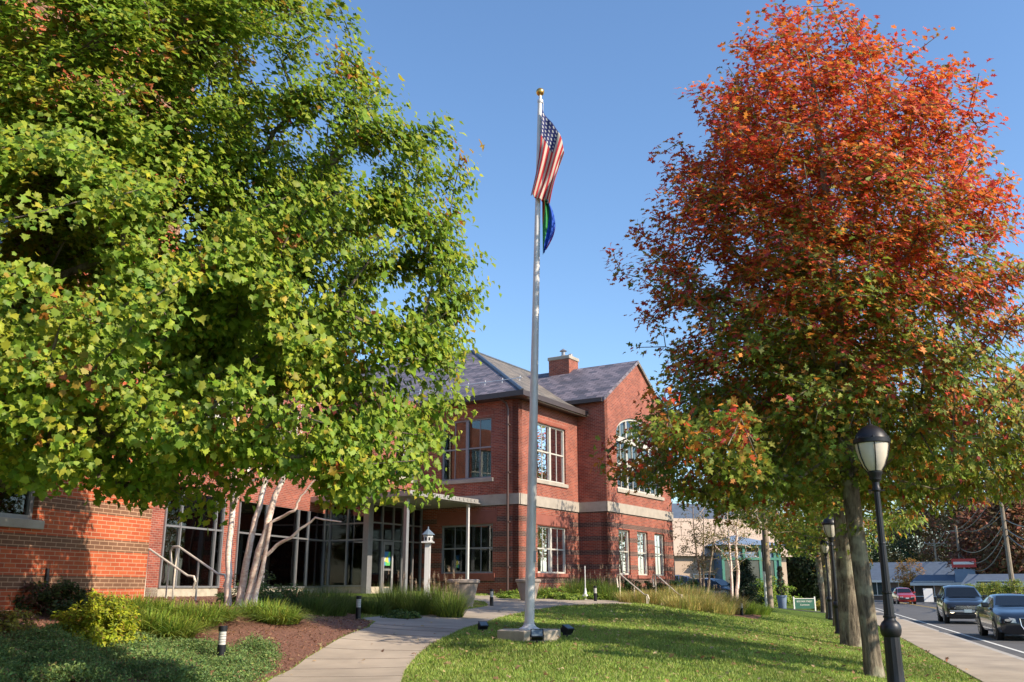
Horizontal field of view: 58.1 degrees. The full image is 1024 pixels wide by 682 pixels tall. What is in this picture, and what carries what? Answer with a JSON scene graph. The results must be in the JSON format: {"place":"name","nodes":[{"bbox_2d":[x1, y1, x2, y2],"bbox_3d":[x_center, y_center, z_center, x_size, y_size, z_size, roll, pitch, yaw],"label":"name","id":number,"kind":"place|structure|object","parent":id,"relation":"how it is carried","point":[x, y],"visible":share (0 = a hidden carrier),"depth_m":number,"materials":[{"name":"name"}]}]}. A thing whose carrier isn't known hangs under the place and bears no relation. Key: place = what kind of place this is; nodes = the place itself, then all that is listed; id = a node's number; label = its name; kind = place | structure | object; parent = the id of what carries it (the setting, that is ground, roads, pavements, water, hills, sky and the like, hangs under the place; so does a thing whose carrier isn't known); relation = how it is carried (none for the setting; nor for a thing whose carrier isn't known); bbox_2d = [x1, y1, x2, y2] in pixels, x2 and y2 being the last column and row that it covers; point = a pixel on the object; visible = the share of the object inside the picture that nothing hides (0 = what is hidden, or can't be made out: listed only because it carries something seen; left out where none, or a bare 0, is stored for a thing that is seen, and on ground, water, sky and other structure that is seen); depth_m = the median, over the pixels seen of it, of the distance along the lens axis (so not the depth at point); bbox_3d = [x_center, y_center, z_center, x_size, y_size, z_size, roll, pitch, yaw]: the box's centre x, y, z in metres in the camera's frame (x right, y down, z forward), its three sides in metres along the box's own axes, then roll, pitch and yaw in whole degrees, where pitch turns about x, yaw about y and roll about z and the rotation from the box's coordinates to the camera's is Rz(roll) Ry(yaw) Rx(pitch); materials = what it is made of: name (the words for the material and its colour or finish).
{"place":"outdoors","nodes":[
{"label":"outdoors","id":0,"kind":"place"},
{"bbox_2d":[267,595,630,681],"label":"footpath","id":1,"kind":"structure","parent":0,"point":[329,663],"depth_m":15.19,"materials":[{"name":"concrete"}]},
{"bbox_2d":[380,608,421,618],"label":"plant","id":2,"kind":"object","parent":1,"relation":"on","point":[401,614],"visible":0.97,"depth_m":22.52,"materials":[{"name":"green plant"}]},
{"bbox_2d":[383,572,444,615],"bbox_3d":[-2.510,6.602,24.090,2.141,1.111,2.248,-9,-18,31],"label":"feathery clump","id":3,"kind":"object","parent":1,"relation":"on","point":[417,603],"visible":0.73,"depth_m":23.74,"materials":[{"name":"green plant"}]},
{"bbox_2d":[395,566,477,614],"bbox_3d":[-1.914,6.661,24.628,2.550,1.288,2.457,0,-15,0],"label":"feathery clump","id":4,"kind":"object","parent":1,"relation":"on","point":[437,590],"visible":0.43,"depth_m":24.46,"materials":[{"name":"green plant"}]},
{"bbox_2d":[424,574,484,617],"bbox_3d":[-1.587,6.525,23.641,2.085,1.120,2.117,0,-15,0],"label":"feathery clump","id":5,"kind":"object","parent":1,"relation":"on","point":[452,607],"visible":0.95,"depth_m":23.40,"materials":[{"name":"green plant"}]},
{"bbox_2d":[180,0,1023,555],"label":"sky","id":6,"kind":"structure","parent":0,"point":[610,73],"materials":[{"name":"blue"}]},
{"bbox_2d":[258,591,979,681],"bbox_3d":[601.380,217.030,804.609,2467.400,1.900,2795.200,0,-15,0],"label":"ground","id":7,"kind":"structure","parent":0,"point":[815,615],"depth_m":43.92,"materials":[{"name":"green plant"}]},
{"bbox_2d":[0,594,371,681],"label":"mulch bed","id":8,"kind":"object","parent":7,"relation":"on","point":[306,650],"visible":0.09,"depth_m":15.63,"materials":[{"name":"brown wood"}]},
{"bbox_2d":[0,607,42,633],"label":"shrub","id":9,"kind":"object","parent":8,"relation":"on","point":[9,622],"visible":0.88,"depth_m":11.97,"materials":[{"name":"green plant"}]},
{"bbox_2d":[8,580,66,613],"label":"shrub","id":10,"kind":"object","parent":8,"relation":"on","point":[32,599],"visible":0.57,"depth_m":13.86,"materials":[{"name":"green plant"}]},
{"bbox_2d":[12,575,92,616],"bbox_3d":[-7.098,3.951,14.239,1.336,0.646,1.300,0,-15,0],"label":"dark shrub","id":11,"kind":"object","parent":8,"relation":"on","point":[67,595],"visible":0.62,"depth_m":14.06,"materials":[{"name":"green plant"}]},
{"bbox_2d":[43,588,150,646],"bbox_3d":[-5.699,3.812,12.695,1.370,0.802,1.447,12,-19,-38],"label":"yellow shrub","id":12,"kind":"object","parent":8,"relation":"on","point":[91,622],"visible":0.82,"depth_m":12.41,"materials":[{"name":"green plant"}]},
{"bbox_2d":[0,619,285,681],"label":"ground cover","id":13,"kind":"object","parent":8,"relation":"on","point":[50,654],"visible":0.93,"depth_m":10.75,"materials":[{"name":"green plant"}]},
{"bbox_2d":[102,591,195,612],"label":"strappy plant","id":14,"kind":"object","parent":8,"relation":"on","point":[140,600],"visible":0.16,"depth_m":15.20,"materials":[{"name":"green plant"}]},
{"bbox_2d":[122,605,212,631],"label":"strappy plant","id":15,"kind":"object","parent":8,"relation":"on","point":[152,618],"visible":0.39,"depth_m":14.12,"materials":[{"name":"green plant"}]},
{"bbox_2d":[144,548,196,598],"bbox_3d":[-8.352,6.080,22.203,2.185,2.169,0.056,-10,-18,32],"label":"handrail","id":16,"kind":"object","parent":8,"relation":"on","point":[174,566],"visible":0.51,"depth_m":22.25,"materials":[{"name":"metal"}]},
{"bbox_2d":[135,595,207,615],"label":"strappy plant","id":17,"kind":"object","parent":8,"relation":"on","point":[157,606],"visible":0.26,"depth_m":15.30,"materials":[{"name":"green plant"}]},
{"bbox_2d":[138,613,230,638],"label":"strappy plant","id":18,"kind":"object","parent":8,"relation":"on","point":[190,630],"visible":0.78,"depth_m":13.98,"materials":[{"name":"green plant"}]},
{"bbox_2d":[170,545,225,600],"bbox_3d":[-7.920,6.273,23.037,2.530,2.319,0.056,-11,-19,36],"label":"handrail","id":19,"kind":"object","parent":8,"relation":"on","point":[199,561],"visible":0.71,"depth_m":23.35,"materials":[{"name":"metal"}]},
{"bbox_2d":[156,601,250,626],"bbox_3d":[-5.395,4.521,15.323,2.403,0.421,2.699,0,-15,0],"label":"strappy plant","id":20,"kind":"object","parent":8,"relation":"on","point":[206,618],"visible":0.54,"depth_m":15.10,"materials":[{"name":"green plant"}]},
{"bbox_2d":[185,598,256,620],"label":"strappy plant","id":21,"kind":"object","parent":8,"relation":"on","point":[230,612],"visible":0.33,"depth_m":15.95,"materials":[{"name":"green plant"}]},
{"bbox_2d":[217,626,227,656],"bbox_3d":[-4.074,4.309,12.925,0.124,0.602,0.124,0,-15,0],"label":"path light","id":22,"kind":"object","parent":8,"relation":"on","point":[221,645],"visible":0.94,"depth_m":12.91,"materials":[{"name":"black metal"}]},
{"bbox_2d":[214,569,290,606],"bbox_3d":[-5.593,5.335,19.812,1.564,0.930,1.696,7,-17,-24],"label":"plant","id":23,"kind":"object","parent":8,"relation":"on","point":[271,598],"visible":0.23,"depth_m":19.74,"materials":[{"name":"green plant"}]},
{"bbox_2d":[228,595,308,616],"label":"strappy plant","id":24,"kind":"object","parent":8,"relation":"on","point":[248,607],"visible":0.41,"depth_m":17.23,"materials":[{"name":"green plant"}]},
{"bbox_2d":[259,582,313,608],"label":"plant","id":25,"kind":"object","parent":8,"relation":"on","point":[283,590],"visible":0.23,"depth_m":20.99,"materials":[{"name":"green plant"}]},
{"bbox_2d":[242,600,331,624],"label":"strappy plant","id":26,"kind":"object","parent":8,"relation":"on","point":[285,616],"visible":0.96,"depth_m":16.62,"materials":[{"name":"green plant"}]},
{"bbox_2d":[224,402,358,606],"bbox_3d":[-4.607,3.065,18.966,3.009,4.955,3.120,8,-17,-27],"label":"birch tree","id":27,"kind":"object","parent":8,"relation":"on","point":[253,588],"visible":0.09,"depth_m":18.70,"materials":[{"name":"white plant"}]},
{"bbox_2d":[290,593,345,616],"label":"feathery clump","id":28,"kind":"object","parent":8,"relation":"on","point":[314,605],"visible":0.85,"depth_m":20.41,"materials":[{"name":"green plant"}]},
{"bbox_2d":[296,583,367,615],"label":"feathery clump","id":29,"kind":"object","parent":8,"relation":"on","point":[342,610],"visible":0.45,"depth_m":21.90,"materials":[{"name":"green plant"}]},
{"bbox_2d":[0,0,501,531],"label":"maple tree","id":30,"kind":"object","parent":7,"relation":"on","point":[222,310],"visible":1,"depth_m":8.79,"materials":[{"name":"green plant"}]},
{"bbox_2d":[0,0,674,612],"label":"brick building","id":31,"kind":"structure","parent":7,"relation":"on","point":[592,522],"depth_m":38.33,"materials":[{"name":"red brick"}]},
{"bbox_2d":[0,391,44,529],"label":"window","id":32,"kind":"structure","parent":31,"relation":"in","point":[15,512],"depth_m":14.01,"materials":[{"name":"grey glass"}]},
{"bbox_2d":[381,541,393,591],"bbox_3d":[-4.790,9.313,37.903,0.119,2.030,1.600,-9,-18,31],"label":"entrance door","id":33,"kind":"structure","parent":31,"relation":"in","point":[384,543],"depth_m":37.56,"materials":[{"name":"grey metal"}]},
{"bbox_2d":[438,417,492,484],"bbox_3d":[-1.915,4.749,39.628,2.840,2.740,0.350,-9,-18,31],"label":"window","id":34,"kind":"structure","parent":31,"relation":"in","point":[458,461],"depth_m":39.70,"materials":[{"name":"clear glass"}]},
{"bbox_2d":[437,524,494,580],"bbox_3d":[-1.851,8.843,38.487,2.890,2.280,0.350,-9,-18,31],"label":"window","id":35,"kind":"structure","parent":31,"relation":"in","point":[482,534],"depth_m":38.61,"materials":[{"name":"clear glass"}]},
{"bbox_2d":[536,525,569,577],"bbox_3d":[1.696,9.009,39.393,0.230,2.110,2.790,-9,-18,31],"label":"window","id":36,"kind":"structure","parent":31,"relation":"in","point":[551,540],"depth_m":39.48,"materials":[{"name":"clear glass"}]},
{"bbox_2d":[537,423,568,487],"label":"window","id":37,"kind":"structure","parent":31,"relation":"in","point":[550,440],"depth_m":40.56,"materials":[{"name":"clear glass"}]},
{"bbox_2d":[618,529,632,578],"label":"window","id":38,"kind":"structure","parent":31,"relation":"in","point":[623,534],"depth_m":42.22,"materials":[{"name":"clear glass"}]},
{"bbox_2d":[616,418,664,500],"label":"arched window","id":39,"kind":"structure","parent":31,"relation":"in","point":[623,455],"depth_m":44.28,"materials":[{"name":"clear glass"}]},
{"bbox_2d":[637,532,650,578],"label":"window","id":40,"kind":"structure","parent":31,"relation":"in","point":[641,536],"depth_m":43.85,"materials":[{"name":"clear glass"}]},
{"bbox_2d":[654,534,667,578],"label":"window","id":41,"kind":"structure","parent":31,"relation":"in","point":[659,561],"depth_m":45.54,"materials":[{"name":"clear glass"}]},
{"bbox_2d":[0,598,974,681],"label":"fallen leaves","id":42,"kind":"object","parent":7,"relation":"on","point":[670,655],"visible":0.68,"depth_m":16.81,"materials":[{"name":"brown plant"}]},
{"bbox_2d":[497,628,560,641],"bbox_3d":[0.303,5.310,16.176,1.122,0.470,1.174,0,-15,0],"label":"concrete footing","id":43,"kind":"object","parent":7,"relation":"on","point":[512,634],"visible":0.38,"depth_m":15.82,"materials":[{"name":"grey concrete"}]},
{"bbox_2d":[518,88,543,629],"bbox_3d":[0.389,-0.062,17.619,0.552,10.655,0.380,0,-15,0],"label":"flagpole","id":44,"kind":"object","parent":43,"relation":"on","point":[528,624],"visible":0.99,"depth_m":17.10,"materials":[{"name":"silver metal"}]},
{"bbox_2d":[531,110,563,203],"bbox_3d":[0.710,-3.699,18.488,0.674,2.110,0.215,0,-15,0],"label":"national flag","id":45,"kind":"object","parent":44,"relation":"attached to","point":[551,152],"visible":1,"depth_m":18.46,"materials":[{"name":"multicoloured fabric"}]},
{"bbox_2d":[542,199,554,252],"bbox_3d":[0.726,-2.242,18.113,0.258,1.162,0.104,0,-15,0],"label":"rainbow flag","id":46,"kind":"object","parent":44,"relation":"hanging from","point":[548,221],"visible":1,"depth_m":18.13,"materials":[{"name":"fabric"}]},
{"bbox_2d":[612,581,657,603],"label":"bank clump","id":47,"kind":"object","parent":7,"relation":"on","point":[629,598],"visible":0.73,"depth_m":32.56,"materials":[{"name":"yellow plant"}]},
{"bbox_2d":[660,593,707,609],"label":"bank clump","id":48,"kind":"object","parent":7,"relation":"on","point":[674,602],"visible":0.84,"depth_m":31.53,"materials":[{"name":"yellow plant"}]},
{"bbox_2d":[672,503,755,518],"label":"distant building","id":49,"kind":"structure","parent":7,"relation":"on","point":[677,511],"depth_m":89.49,"materials":[{"name":"beige paint"}]},
{"bbox_2d":[693,503,764,597],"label":"birch tree","id":50,"kind":"object","parent":7,"relation":"on","point":[735,551],"visible":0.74,"depth_m":42.84,"materials":[{"name":"white plant"}]},
{"bbox_2d":[672,518,791,591],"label":"beige building","id":51,"kind":"structure","parent":7,"relation":"on","point":[679,562],"depth_m":72.55,"materials":[{"name":"paint"}]},
{"bbox_2d":[708,536,782,585],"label":"green glass building","id":52,"kind":"structure","parent":7,"relation":"on","point":[723,572],"depth_m":70.08,"materials":[{"name":"blue glass"}]},
{"bbox_2d":[732,614,760,618],"bbox_3d":[7.500,11.134,38.531,5.800,0.867,13.800,0,-15,0],"label":"mulch bed","id":53,"kind":"object","parent":7,"relation":"on","point":[751,616],"visible":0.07,"depth_m":36.40,"materials":[{"name":"brown soil"}]},
{"bbox_2d":[649,581,707,600],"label":"bank clump","id":54,"kind":"object","parent":53,"relation":"on","point":[681,590],"visible":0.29,"depth_m":33.31,"materials":[{"name":"beige plant"}]},
{"bbox_2d":[672,591,727,612],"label":"bank clump","id":55,"kind":"object","parent":53,"relation":"on","point":[710,605],"visible":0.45,"depth_m":32.02,"materials":[{"name":"beige plant"}]},
{"bbox_2d":[733,554,764,605],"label":"conical evergreen","id":56,"kind":"object","parent":7,"relation":"on","point":[746,579],"visible":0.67,"depth_m":59.62,"materials":[{"name":"green plant"}]},
{"bbox_2d":[760,498,773,607],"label":"utility pole","id":57,"kind":"object","parent":7,"relation":"on","point":[767,579],"visible":0.55,"depth_m":50.35,"materials":[{"name":"brown wood"}]},
{"bbox_2d":[773,525,830,601],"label":"evergreen tree","id":58,"kind":"object","parent":7,"relation":"on","point":[802,578],"visible":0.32,"depth_m":75.42,"materials":[{"name":"green plant"}]},
{"bbox_2d":[793,597,815,610],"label":"green sign","id":59,"kind":"object","parent":7,"relation":"on","point":[804,603],"visible":1,"depth_m":61.53,"materials":[{"name":"metal"}]},
{"bbox_2d":[588,0,1023,678],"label":"oak tree","id":60,"kind":"object","parent":7,"relation":"on","point":[802,240],"visible":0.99,"depth_m":15.79,"materials":[{"name":"red plant"}]},
{"bbox_2d":[749,501,875,612],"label":"oak tree","id":61,"kind":"object","parent":7,"relation":"on","point":[817,557],"visible":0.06,"depth_m":57.99,"materials":[{"name":"green plant"}]},
{"bbox_2d":[733,380,901,618],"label":"oak tree","id":62,"kind":"object","parent":7,"relation":"on","point":[799,548],"visible":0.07,"depth_m":45.59,"materials":[{"name":"green plant"}]},
{"bbox_2d":[820,538,832,619],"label":"street lamp","id":63,"kind":"object","parent":7,"relation":"on","point":[825,549],"visible":0.84,"depth_m":44.49,"materials":[{"name":"black metal"}]},
{"bbox_2d":[822,516,838,633],"bbox_3d":[10.507,7.632,30.049,0.512,3.950,0.512,0,-15,0],"label":"street lamp","id":64,"kind":"object","parent":7,"relation":"on","point":[828,525],"visible":0.7,"depth_m":30.15,"materials":[{"name":"black metal"}]},
{"bbox_2d":[728,342,949,626],"bbox_3d":[12.179,4.505,36.005,8.778,13.001,8.312,0,-15,0],"label":"oak tree","id":65,"kind":"object","parent":7,"relation":"on","point":[787,533],"visible":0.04,"depth_m":35.20,"materials":[{"name":"green plant"}]},
{"bbox_2d":[689,184,997,646],"bbox_3d":[9.070,1.738,25.765,9.374,13.189,8.954,0,-15,0],"label":"oak tree","id":66,"kind":"object","parent":7,"relation":"on","point":[849,627],"visible":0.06,"depth_m":24.60,"materials":[{"name":"green plant"}]},
{"bbox_2d":[853,418,904,681],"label":"street lamp","id":67,"kind":"object","parent":7,"relation":"on","point":[871,443],"visible":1,"depth_m":12.71,"materials":[{"name":"black metal"}]},
{"bbox_2d":[863,509,932,562],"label":"slope tree","id":68,"kind":"object","parent":7,"relation":"on","point":[873,558],"visible":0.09,"depth_m":192.99,"materials":[{"name":"green plant"}]},
{"bbox_2d":[869,561,956,599],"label":"shop building","id":69,"kind":"structure","parent":7,"relation":"on","point":[934,568],"depth_m":133.51,"materials":[{"name":"grey"}]},
{"bbox_2d":[872,507,961,561],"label":"slope tree","id":70,"kind":"object","parent":7,"relation":"on","point":[918,532],"visible":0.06,"depth_m":182.53,"materials":[{"name":"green plant"}]},
{"bbox_2d":[886,498,962,561],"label":"slope tree","id":71,"kind":"object","parent":7,"relation":"on","point":[911,550],"visible":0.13,"depth_m":175.39,"materials":[{"name":"green plant"}]},
{"bbox_2d":[910,575,961,601],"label":"shop building","id":72,"kind":"structure","parent":7,"relation":"on","point":[935,583],"depth_m":113.57,"materials":[{"name":"grey metal"}]},
{"bbox_2d":[913,581,953,596],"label":"window","id":73,"kind":"structure","parent":72,"relation":"in","point":[918,590],"depth_m":113.23,"materials":[{"name":"glass"}]},
{"bbox_2d":[893,468,983,561],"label":"slope tree","id":74,"kind":"object","parent":7,"relation":"on","point":[931,537],"visible":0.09,"depth_m":167.08,"materials":[{"name":"green plant"}]},
{"bbox_2d":[914,464,1000,561],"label":"slope tree","id":75,"kind":"object","parent":7,"relation":"on","point":[935,529],"visible":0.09,"depth_m":160.94,"materials":[{"name":"green plant"}]},
{"bbox_2d":[951,558,975,581],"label":"shop sign","id":76,"kind":"object","parent":7,"relation":"on","point":[960,573],"visible":0.7,"depth_m":108.72,"materials":[{"name":"red metal"}]},
{"bbox_2d":[932,445,1023,555],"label":"slope tree","id":77,"kind":"object","parent":7,"relation":"on","point":[946,517],"visible":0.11,"depth_m":156.97,"materials":[{"name":"green plant"}]},
{"bbox_2d":[937,502,1021,574],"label":"slope tree","id":78,"kind":"object","parent":7,"relation":"on","point":[962,520],"visible":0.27,"depth_m":116.62,"materials":[{"name":"brown plant"}]},
{"bbox_2d":[961,574,1023,593],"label":"shop building","id":79,"kind":"structure","parent":7,"relation":"on","point":[972,579],"depth_m":96.86,"materials":[{"name":"grey"}]},
{"bbox_2d":[966,493,1023,573],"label":"slope tree","id":80,"kind":"object","parent":7,"relation":"on","point":[1016,512],"visible":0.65,"depth_m":109.01,"materials":[{"name":"brown plant"}]},
{"bbox_2d":[986,496,1015,592],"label":"utility pole","id":81,"kind":"object","parent":7,"relation":"on","point":[1008,552],"visible":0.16,"depth_m":85.88,"materials":[{"name":"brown wood"}]},
{"bbox_2d":[953,501,1012,570],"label":"power line","id":82,"kind":"object","parent":81,"relation":"attached to","point":[988,544],"visible":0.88,"depth_m":96.57,"materials":[{"name":"black metal"}]},
{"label":"mulch bed","id":83,"kind":"structure","parent":7,"relation":"on","visible":0},
{"bbox_2d":[361,595,394,614],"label":"feathery clump","id":84,"kind":"object","parent":83,"relation":"on","point":[373,607],"visible":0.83,"depth_m":23.31,"materials":[{"name":"green plant"}]},
{"bbox_2d":[357,569,427,610],"bbox_3d":[-3.285,6.654,24.624,2.506,1.208,2.243,0,-15,0],"label":"feathery clump","id":85,"kind":"object","parent":83,"relation":"on","point":[386,596],"visible":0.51,"depth_m":24.29,"materials":[{"name":"green plant"}]},
{"bbox_2d":[421,527,434,594],"bbox_3d":[-2.498,6.757,27.177,0.392,2.525,0.392,0,-15,0],"label":"birdhouse","id":86,"kind":"object","parent":83,"relation":"on","point":[428,534],"visible":0.84,"depth_m":27.21,"materials":[{"name":"white paint"}]},
{"bbox_2d":[447,579,479,606],"bbox_3d":[-1.526,7.936,28.932,1.034,0.878,1.034,0,-15,0],"label":"planter","id":87,"kind":"object","parent":83,"relation":"on","point":[471,585],"visible":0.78,"depth_m":28.62,"materials":[{"name":"concrete"}]},
{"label":"mulch bed","id":88,"kind":"structure","parent":7,"relation":"on","visible":0},
{"bbox_2d":[557,566,594,594],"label":"feathery clump","id":89,"kind":"object","parent":88,"relation":"on","point":[571,588],"visible":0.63,"depth_m":35.31,"materials":[{"name":"green plant"}]},
{"bbox_2d":[590,572,630,600],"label":"feathery clump","id":90,"kind":"object","parent":88,"relation":"on","point":[611,596],"visible":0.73,"depth_m":34.79,"materials":[{"name":"green plant"}]},
{"bbox_2d":[668,506,735,591],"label":"young tree","id":91,"kind":"object","parent":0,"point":[699,560],"visible":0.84,"depth_m":44.77,"materials":[{"name":"green plant"}]},
{"bbox_2d":[764,606,883,614],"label":"driveway","id":92,"kind":"structure","parent":0,"point":[878,613],"depth_m":53.65,"materials":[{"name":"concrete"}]},
{"bbox_2d":[683,578,748,600],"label":"parked car","id":93,"kind":"object","parent":92,"relation":"on","point":[724,585],"visible":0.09,"depth_m":60.59,"materials":[{"name":"black paint"}]},
{"bbox_2d":[775,566,786,608],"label":"potted topiary","id":94,"kind":"object","parent":92,"relation":"on","point":[782,600],"visible":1,"depth_m":57.80,"materials":[{"name":"green plant"}]},
{"bbox_2d":[874,600,1023,657],"bbox_3d":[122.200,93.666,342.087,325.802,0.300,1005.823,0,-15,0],"label":"road","id":95,"kind":"structure","parent":0,"point":[928,615],"depth_m":41.22,"materials":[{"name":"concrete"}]},
{"bbox_2d":[892,587,915,603],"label":"compact suv","id":96,"kind":"object","parent":95,"relation":"on","point":[901,594],"visible":0.9,"depth_m":97.25,"materials":[{"name":"red paint"}]},
{"bbox_2d":[892,558,925,588],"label":"young orange tree","id":97,"kind":"object","parent":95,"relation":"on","point":[905,581],"visible":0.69,"depth_m":124.23,"materials":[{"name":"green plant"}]},
{"bbox_2d":[936,585,987,623],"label":"suv","id":98,"kind":"object","parent":95,"relation":"on","point":[958,601],"visible":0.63,"depth_m":43.86,"materials":[{"name":"black paint"}]},
{"bbox_2d":[975,593,1023,639],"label":"sedan","id":99,"kind":"object","parent":95,"relation":"on","point":[1000,616],"visible":0.98,"depth_m":30.44,"materials":[{"name":"blue paint"}]},
{"bbox_2d":[998,578,1023,593],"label":"kerb tree","id":100,"kind":"object","parent":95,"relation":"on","point":[1008,587],"visible":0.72,"depth_m":77.03,"materials":[{"name":"green plant"}]},
{"bbox_2d":[876,611,1023,681],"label":"sidewalk","id":101,"kind":"structure","parent":0,"point":[981,663],"depth_m":20.78,"materials":[{"name":"concrete"}]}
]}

